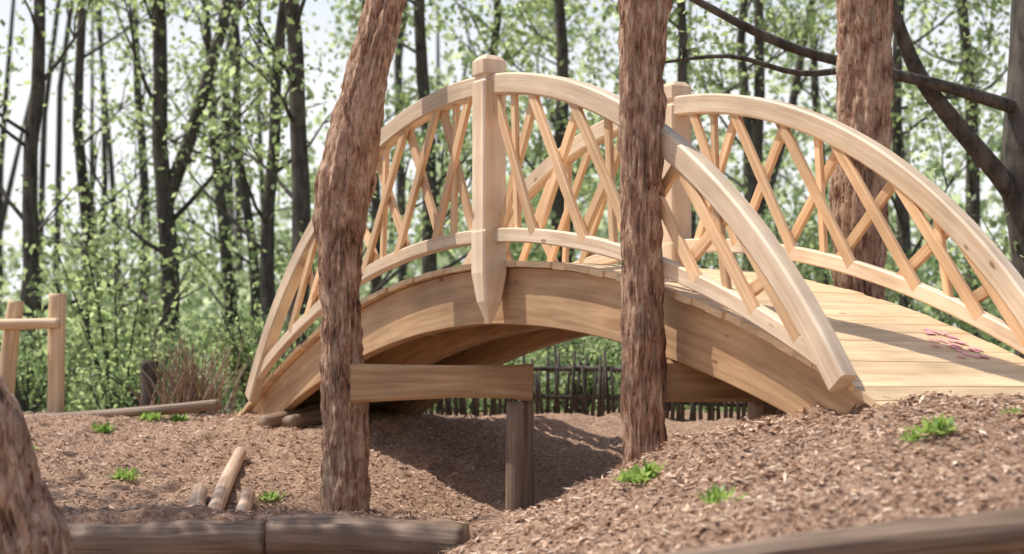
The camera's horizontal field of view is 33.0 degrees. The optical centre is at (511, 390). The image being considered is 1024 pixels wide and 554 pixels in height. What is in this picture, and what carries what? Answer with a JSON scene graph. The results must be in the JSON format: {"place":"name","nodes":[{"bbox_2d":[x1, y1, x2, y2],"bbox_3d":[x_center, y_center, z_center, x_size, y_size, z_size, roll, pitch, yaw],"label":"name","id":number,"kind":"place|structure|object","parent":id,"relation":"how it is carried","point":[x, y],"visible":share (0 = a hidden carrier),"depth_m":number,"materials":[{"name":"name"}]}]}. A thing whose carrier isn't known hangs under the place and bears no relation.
{"place":"outdoors","nodes":[
{"label":"outdoors","id":0,"kind":"place"},
{"bbox_2d":[0,0,1010,340],"label":"sky","id":1,"kind":"structure","parent":0,"point":[324,14],"materials":[{"name":"white"}]},
{"bbox_2d":[23,390,1023,553],"bbox_3d":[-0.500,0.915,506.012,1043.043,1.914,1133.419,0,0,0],"label":"ground","id":2,"kind":"structure","parent":0,"point":[606,427],"depth_m":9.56,"materials":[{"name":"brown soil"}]},
{"bbox_2d":[0,293,66,412],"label":"pole fence","id":3,"kind":"object","parent":2,"relation":"on","point":[13,323],"visible":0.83,"depth_m":14.94,"materials":[{"name":"brown wood"}]},
{"bbox_2d":[0,375,73,553],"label":"stump root","id":4,"kind":"object","parent":2,"relation":"on","point":[32,520],"visible":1,"depth_m":6.30,"materials":[{"name":"brown wood"}]},
{"bbox_2d":[0,306,119,411],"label":"shrub","id":5,"kind":"object","parent":2,"relation":"on","point":[21,394],"visible":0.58,"depth_m":17.57,"materials":[{"name":"green plant"}]},
{"bbox_2d":[0,228,130,412],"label":"shrub","id":6,"kind":"object","parent":2,"relation":"on","point":[39,337],"visible":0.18,"depth_m":20.93,"materials":[{"name":"green plant"}]},
{"bbox_2d":[0,246,153,407],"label":"shrub","id":7,"kind":"object","parent":2,"relation":"on","point":[18,291],"visible":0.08,"depth_m":23.82,"materials":[{"name":"green plant"}]},
{"bbox_2d":[0,299,182,411],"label":"shrub","id":8,"kind":"object","parent":2,"relation":"on","point":[90,403],"visible":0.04,"depth_m":24.17,"materials":[{"name":"green plant"}]},
{"bbox_2d":[91,419,115,433],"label":"weed plant","id":9,"kind":"object","parent":2,"relation":"on","point":[105,428],"visible":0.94,"depth_m":12.99,"materials":[{"name":"green plant"}]},
{"bbox_2d":[24,399,220,417],"bbox_3d":[-3.325,0.191,14.000,1.967,0.244,0.093,0,0,6],"label":"edging log","id":10,"kind":"object","parent":2,"relation":"on","point":[186,407],"visible":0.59,"depth_m":13.92,"materials":[{"name":"brown wood"}]},
{"bbox_2d":[1,0,244,411],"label":"forest tree","id":11,"kind":"object","parent":2,"relation":"on","point":[79,135],"visible":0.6,"depth_m":28.03,"materials":[{"name":"green plant"}]},
{"bbox_2d":[106,466,140,480],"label":"weed plant","id":12,"kind":"object","parent":2,"relation":"on","point":[125,474],"visible":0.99,"depth_m":11.47,"materials":[{"name":"green plant"}]},
{"bbox_2d":[0,175,251,410],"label":"shrub","id":13,"kind":"object","parent":2,"relation":"on","point":[107,340],"visible":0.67,"depth_m":18.60,"materials":[{"name":"green plant"}]},
{"bbox_2d":[0,0,256,410],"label":"forest tree","id":14,"kind":"object","parent":2,"relation":"on","point":[28,217],"visible":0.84,"depth_m":22.04,"materials":[{"name":"green plant"}]},
{"bbox_2d":[67,271,199,406],"bbox_3d":[-8.085,-0.929,37.914,2.655,3.507,3.034,0,0,26],"label":"shrub","id":15,"kind":"object","parent":2,"relation":"on","point":[153,328],"visible":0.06,"depth_m":37.52,"materials":[{"name":"green plant"}]},
{"bbox_2d":[43,315,224,411],"bbox_3d":[-3.638,-0.182,17.154,1.951,1.117,1.722,0,0,0],"label":"shrub","id":16,"kind":"object","parent":2,"relation":"on","point":[131,379],"visible":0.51,"depth_m":17.06,"materials":[{"name":"green plant"}]},
{"bbox_2d":[38,0,237,363],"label":"forest tree","id":17,"kind":"object","parent":2,"relation":"on","point":[142,141],"visible":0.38,"depth_m":38.04,"materials":[{"name":"green plant"}]},
{"bbox_2d":[140,361,156,405],"bbox_3d":[-3.170,0.070,15.098,0.150,0.660,0.147,0,0,0],"label":"fence post","id":18,"kind":"object","parent":2,"relation":"on","point":[145,397],"visible":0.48,"depth_m":15.04,"materials":[{"name":"brown wood"}]},
{"bbox_2d":[137,410,174,420],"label":"weed plant","id":19,"kind":"object","parent":2,"relation":"on","point":[151,416],"visible":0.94,"depth_m":13.86,"materials":[{"name":"green plant"}]},
{"bbox_2d":[92,361,226,411],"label":"shrub","id":20,"kind":"object","parent":2,"relation":"on","point":[127,396],"visible":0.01,"depth_m":32.94,"materials":[{"name":"green plant"}]},
{"bbox_2d":[67,518,267,553],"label":"edging log","id":21,"kind":"object","parent":2,"relation":"on","point":[196,536],"visible":0.8,"depth_m":9.29,"materials":[{"name":"brown wood"}]},
{"bbox_2d":[0,0,337,404],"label":"forest tree","id":22,"kind":"object","parent":2,"relation":"on","point":[167,185],"visible":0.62,"depth_m":24.04,"materials":[{"name":"green plant"}]},
{"bbox_2d":[168,413,189,422],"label":"weed plant","id":23,"kind":"object","parent":2,"relation":"on","point":[180,417],"visible":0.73,"depth_m":13.97,"materials":[{"name":"green plant"}]},
{"bbox_2d":[127,329,251,416],"bbox_3d":[-2.817,-0.137,15.004,0.990,0.801,1.170,0,0,0],"label":"dry brush","id":24,"kind":"object","parent":2,"relation":"on","point":[187,390],"visible":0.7,"depth_m":14.81,"materials":[{"name":"brown plant"}]},
{"bbox_2d":[70,0,315,412],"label":"forest tree","id":25,"kind":"object","parent":2,"relation":"on","point":[225,253],"visible":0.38,"depth_m":31.06,"materials":[{"name":"green plant"}]},
{"bbox_2d":[188,483,207,506],"bbox_3d":[-1.977,0.736,10.824,0.108,0.269,0.778,0,0,-7],"label":"cut log","id":26,"kind":"object","parent":2,"relation":"on","point":[199,493],"visible":0.47,"depth_m":10.95,"materials":[{"name":"brown wood"}]},
{"bbox_2d":[80,296,318,412],"bbox_3d":[-4.022,-0.220,23.044,3.349,2.040,2.268,0,0,-7],"label":"shrub","id":27,"kind":"object","parent":2,"relation":"on","point":[150,330],"visible":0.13,"depth_m":22.79,"materials":[{"name":"green plant"}]},
{"bbox_2d":[208,446,245,509],"bbox_3d":[-1.878,0.634,11.299,0.109,0.482,1.822,0,0,-3],"label":"cut log","id":28,"kind":"object","parent":2,"relation":"on","point":[223,489],"visible":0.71,"depth_m":11.33,"materials":[{"name":"brown wood"}]},
{"bbox_2d":[86,0,374,345],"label":"forest tree","id":29,"kind":"object","parent":2,"relation":"on","point":[246,203],"visible":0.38,"depth_m":27.05,"materials":[{"name":"green plant"}]},
{"bbox_2d":[156,235,318,402],"bbox_3d":[-4.807,-0.996,32.060,3.971,3.489,3.762,0,0,27],"label":"shrub","id":30,"kind":"object","parent":2,"relation":"on","point":[234,299],"visible":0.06,"depth_m":31.65,"materials":[{"name":"green plant"}]},
{"bbox_2d":[235,488,254,512],"bbox_3d":[-1.681,0.748,10.824,0.101,0.241,0.672,0,0,-4],"label":"cut log","id":31,"kind":"object","parent":2,"relation":"on","point":[246,500],"visible":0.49,"depth_m":10.90,"materials":[{"name":"brown wood"}]},
{"bbox_2d":[93,0,402,332],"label":"forest tree","id":32,"kind":"object","parent":2,"relation":"on","point":[267,264],"visible":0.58,"depth_m":22.03,"materials":[{"name":"green plant"}]},
{"bbox_2d":[188,283,307,405],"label":"shrub","id":33,"kind":"object","parent":2,"relation":"on","point":[248,351],"visible":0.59,"depth_m":15.68,"materials":[{"name":"green plant"}]},
{"bbox_2d":[197,292,305,411],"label":"shrub","id":34,"kind":"object","parent":2,"relation":"on","point":[256,339],"visible":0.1,"depth_m":17.48,"materials":[{"name":"green plant"}]},
{"bbox_2d":[256,488,288,500],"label":"weed plant","id":35,"kind":"object","parent":2,"relation":"on","point":[267,496],"visible":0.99,"depth_m":11.29,"materials":[{"name":"green plant"}]},
{"bbox_2d":[236,230,320,358],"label":"shrub","id":36,"kind":"object","parent":2,"relation":"on","point":[310,328],"visible":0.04,"depth_m":25.79,"materials":[{"name":"green plant"}]},
{"bbox_2d":[256,404,322,430],"bbox_3d":[-1.624,0.268,13.499,0.478,0.317,0.914,0,0,31],"label":"log pile","id":37,"kind":"object","parent":2,"relation":"on","point":[303,417],"visible":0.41,"depth_m":13.27,"materials":[{"name":"brown wood"}]},
{"bbox_2d":[142,0,522,358],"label":"forest tree","id":38,"kind":"object","parent":2,"relation":"on","point":[299,194],"visible":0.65,"depth_m":20.05,"materials":[{"name":"green plant"}]},
{"bbox_2d":[211,0,460,324],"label":"forest tree","id":39,"kind":"object","parent":2,"relation":"on","point":[405,98],"visible":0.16,"depth_m":37.12,"materials":[{"name":"green plant"}]},
{"bbox_2d":[312,0,406,514],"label":"tree trunk","id":40,"kind":"object","parent":2,"relation":"on","point":[345,182],"visible":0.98,"depth_m":10.89,"materials":[{"name":"brown wood"}]},
{"bbox_2d":[265,513,469,553],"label":"edging log","id":41,"kind":"object","parent":2,"relation":"on","point":[309,533],"visible":0.98,"depth_m":9.18,"materials":[{"name":"brown wood"}]},
{"bbox_2d":[350,364,534,511],"bbox_3d":[-0.441,0.390,11.008,1.172,1.120,0.212,0,0,-4],"label":"support timber","id":42,"kind":"object","parent":2,"relation":"on","point":[378,382],"visible":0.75,"depth_m":10.93,"materials":[{"name":"brown wood"}]},
{"bbox_2d":[329,0,564,412],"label":"forest tree","id":43,"kind":"object","parent":2,"relation":"on","point":[429,263],"visible":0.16,"depth_m":24.06,"materials":[{"name":"green plant"}]},
{"bbox_2d":[428,347,572,413],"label":"shrub","id":44,"kind":"object","parent":2,"relation":"on","point":[469,406],"visible":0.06,"depth_m":18.32,"materials":[{"name":"green plant"}]},
{"bbox_2d":[387,0,619,365],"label":"forest tree","id":45,"kind":"object","parent":2,"relation":"on","point":[497,35],"visible":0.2,"depth_m":27.12,"materials":[{"name":"green plant"}]},
{"bbox_2d":[0,0,1014,411],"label":"distant forest","id":46,"kind":"object","parent":2,"relation":"on","point":[286,214],"visible":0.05,"depth_m":50.04,"materials":[{"name":"green plant"}]},
{"bbox_2d":[467,348,549,412],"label":"shrub","id":47,"kind":"object","parent":2,"relation":"on","point":[547,349],"visible":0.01,"depth_m":24.67,"materials":[{"name":"green plant"}]},
{"bbox_2d":[439,0,615,411],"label":"forest tree","id":48,"kind":"object","parent":2,"relation":"on","point":[560,32],"visible":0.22,"depth_m":26.34,"materials":[{"name":"green plant"}]},
{"bbox_2d":[453,341,621,412],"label":"shrub","id":49,"kind":"object","parent":2,"relation":"on","point":[517,360],"visible":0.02,"depth_m":21.07,"materials":[{"name":"green plant"}]},
{"bbox_2d":[502,349,593,411],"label":"shrub","id":50,"kind":"object","parent":2,"relation":"on","point":[532,356],"visible":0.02,"depth_m":30.25,"materials":[{"name":"green plant"}]},
{"bbox_2d":[503,335,600,401],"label":"shrub","id":51,"kind":"object","parent":2,"relation":"on","point":[567,353],"visible":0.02,"depth_m":33.14,"materials":[{"name":"green plant"}]},
{"bbox_2d":[487,0,620,365],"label":"forest tree","id":52,"kind":"object","parent":2,"relation":"on","point":[575,10],"visible":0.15,"depth_m":32.86,"materials":[{"name":"green plant"}]},
{"bbox_2d":[502,336,621,412],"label":"shrub","id":53,"kind":"object","parent":2,"relation":"on","point":[581,354],"visible":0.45,"depth_m":15.84,"materials":[{"name":"green plant"}]},
{"bbox_2d":[534,337,621,411],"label":"shrub","id":54,"kind":"object","parent":2,"relation":"on","point":[617,391],"visible":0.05,"depth_m":18.53,"materials":[{"name":"green plant"}]},
{"bbox_2d":[535,342,620,408],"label":"shrub","id":55,"kind":"object","parent":2,"relation":"on","point":[595,365],"visible":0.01,"depth_m":31.98,"materials":[{"name":"green plant"}]},
{"bbox_2d":[579,335,619,410],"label":"shrub","id":56,"kind":"object","parent":2,"relation":"on","point":[605,340],"visible":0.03,"depth_m":36.18,"materials":[{"name":"green plant"}]},
{"bbox_2d":[424,346,784,421],"bbox_3d":[2.321,0.035,14.062,6.529,0.868,0.386,0,0,17],"label":"stick fence","id":57,"kind":"object","parent":2,"relation":"on","point":[601,396],"visible":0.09,"depth_m":14.73,"materials":[{"name":"brown wood"}]},
{"bbox_2d":[238,54,1023,415],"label":"wooden footbridge","id":58,"kind":"object","parent":2,"relation":"on","point":[774,328],"visible":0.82,"depth_m":9.71,"materials":[{"name":"brown wood"}]},
{"bbox_2d":[611,467,650,482],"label":"weed plant","id":59,"kind":"object","parent":2,"relation":"on","point":[629,477],"visible":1,"depth_m":7.27,"materials":[{"name":"green plant"}]},
{"bbox_2d":[528,0,742,262],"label":"forest tree","id":60,"kind":"object","parent":2,"relation":"on","point":[596,49],"visible":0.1,"depth_m":36.91,"materials":[{"name":"green plant"}]},
{"bbox_2d":[623,457,665,478],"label":"weed plant","id":61,"kind":"object","parent":2,"relation":"on","point":[647,471],"visible":0.7,"depth_m":7.36,"materials":[{"name":"green plant"}]},
{"bbox_2d":[617,0,672,466],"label":"tree trunk","id":62,"kind":"object","parent":2,"relation":"on","point":[642,42],"visible":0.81,"depth_m":8.72,"materials":[{"name":"brown wood"}]},
{"bbox_2d":[604,341,690,410],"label":"shrub","id":63,"kind":"object","parent":2,"relation":"on","point":[612,355],"visible":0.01,"depth_m":15.57,"materials":[{"name":"green plant"}]},
{"bbox_2d":[601,345,747,411],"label":"shrub","id":64,"kind":"object","parent":2,"relation":"on","point":[687,407],"visible":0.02,"depth_m":20.90,"materials":[{"name":"green plant"}]},
{"bbox_2d":[534,0,836,270],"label":"forest tree","id":65,"kind":"object","parent":2,"relation":"on","point":[681,20],"visible":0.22,"depth_m":23.07,"materials":[{"name":"green plant"}]},
{"bbox_2d":[580,0,836,283],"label":"forest tree","id":66,"kind":"object","parent":2,"relation":"on","point":[758,124],"visible":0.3,"depth_m":25.05,"materials":[{"name":"green plant"}]},
{"bbox_2d":[694,481,748,504],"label":"weed plant","id":67,"kind":"object","parent":2,"relation":"on","point":[715,495],"visible":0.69,"depth_m":6.19,"materials":[{"name":"green plant"}]},
{"bbox_2d":[665,359,778,420],"bbox_3d":[1.073,0.220,9.091,0.734,0.760,0.212,0,0,-18],"label":"support timber","id":68,"kind":"object","parent":2,"relation":"on","point":[685,383],"visible":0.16,"depth_m":8.96,"materials":[{"name":"brown wood"}]},
{"bbox_2d":[663,0,836,285],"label":"forest tree","id":69,"kind":"object","parent":2,"relation":"on","point":[741,39],"visible":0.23,"depth_m":30.11,"materials":[{"name":"green plant"}]},
{"bbox_2d":[512,0,1023,358],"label":"oak tree","id":70,"kind":"object","parent":2,"relation":"on","point":[1004,174],"visible":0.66,"depth_m":12.76,"materials":[{"name":"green plant"}]},
{"bbox_2d":[733,0,953,298],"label":"forest tree","id":71,"kind":"object","parent":2,"relation":"on","point":[815,89],"visible":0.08,"depth_m":38.21,"materials":[{"name":"green plant"}]},
{"bbox_2d":[665,507,1023,553],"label":"edging log","id":72,"kind":"object","parent":2,"relation":"on","point":[997,531],"visible":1,"depth_m":4.89,"materials":[{"name":"brown wood"}]},
{"bbox_2d":[781,291,912,410],"bbox_3d":[2.483,-0.363,15.097,1.903,1.297,2.177,0,0,16],"label":"shrub","id":73,"kind":"object","parent":2,"relation":"on","point":[897,298],"depth_m":15.19,"materials":[{"name":"green plant"}]},
{"bbox_2d":[829,0,893,299],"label":"tree trunk","id":74,"kind":"object","parent":2,"relation":"on","point":[864,73],"visible":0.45,"depth_m":10.57,"materials":[{"name":"brown wood"}]},
{"bbox_2d":[823,263,932,316],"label":"shrub","id":75,"kind":"object","parent":2,"relation":"on","point":[886,266],"visible":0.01,"depth_m":27.90,"materials":[{"name":"green plant"}]},
{"bbox_2d":[768,0,1011,321],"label":"forest tree","id":76,"kind":"object","parent":2,"relation":"on","point":[904,232],"visible":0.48,"depth_m":23.84,"materials":[{"name":"green plant"}]},
{"bbox_2d":[776,0,1010,342],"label":"forest tree","id":77,"kind":"object","parent":2,"relation":"on","point":[973,188],"visible":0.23,"depth_m":26.06,"materials":[{"name":"green plant"}]},
{"bbox_2d":[898,430,930,441],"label":"weed plant","id":78,"kind":"object","parent":2,"relation":"on","point":[913,436],"visible":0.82,"depth_m":6.43,"materials":[{"name":"green plant"}]},
{"bbox_2d":[898,413,958,433],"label":"weed plant","id":79,"kind":"object","parent":2,"relation":"on","point":[939,425],"visible":1,"depth_m":6.38,"materials":[{"name":"green plant"}]},
{"bbox_2d":[885,240,1014,353],"bbox_3d":[5.804,-0.642,21.849,2.193,2.823,2.522,0,0,14],"label":"shrub","id":80,"kind":"object","parent":2,"relation":"on","point":[957,323],"visible":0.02,"depth_m":22.06,"materials":[{"name":"green plant"}]},
{"bbox_2d":[892,170,1014,353],"bbox_3d":[5.835,-0.945,22.284,3.741,3.510,4.104,0,0,18],"label":"shrub","id":81,"kind":"object","parent":2,"relation":"on","point":[946,317],"visible":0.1,"depth_m":21.73,"materials":[{"name":"green plant"}]},
{"bbox_2d":[918,122,1009,347],"bbox_3d":[5.684,-1.154,18.420,3.029,3.460,2.566,0,0,0],"label":"shrub","id":82,"kind":"object","parent":2,"relation":"on","point":[984,220],"visible":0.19,"depth_m":18.60,"materials":[{"name":"green plant"}]},
{"bbox_2d":[998,406,1021,416],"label":"weed plant","id":83,"kind":"object","parent":2,"relation":"on","point":[1012,410],"visible":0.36,"depth_m":6.90,"materials":[{"name":"green plant"}]}
]}

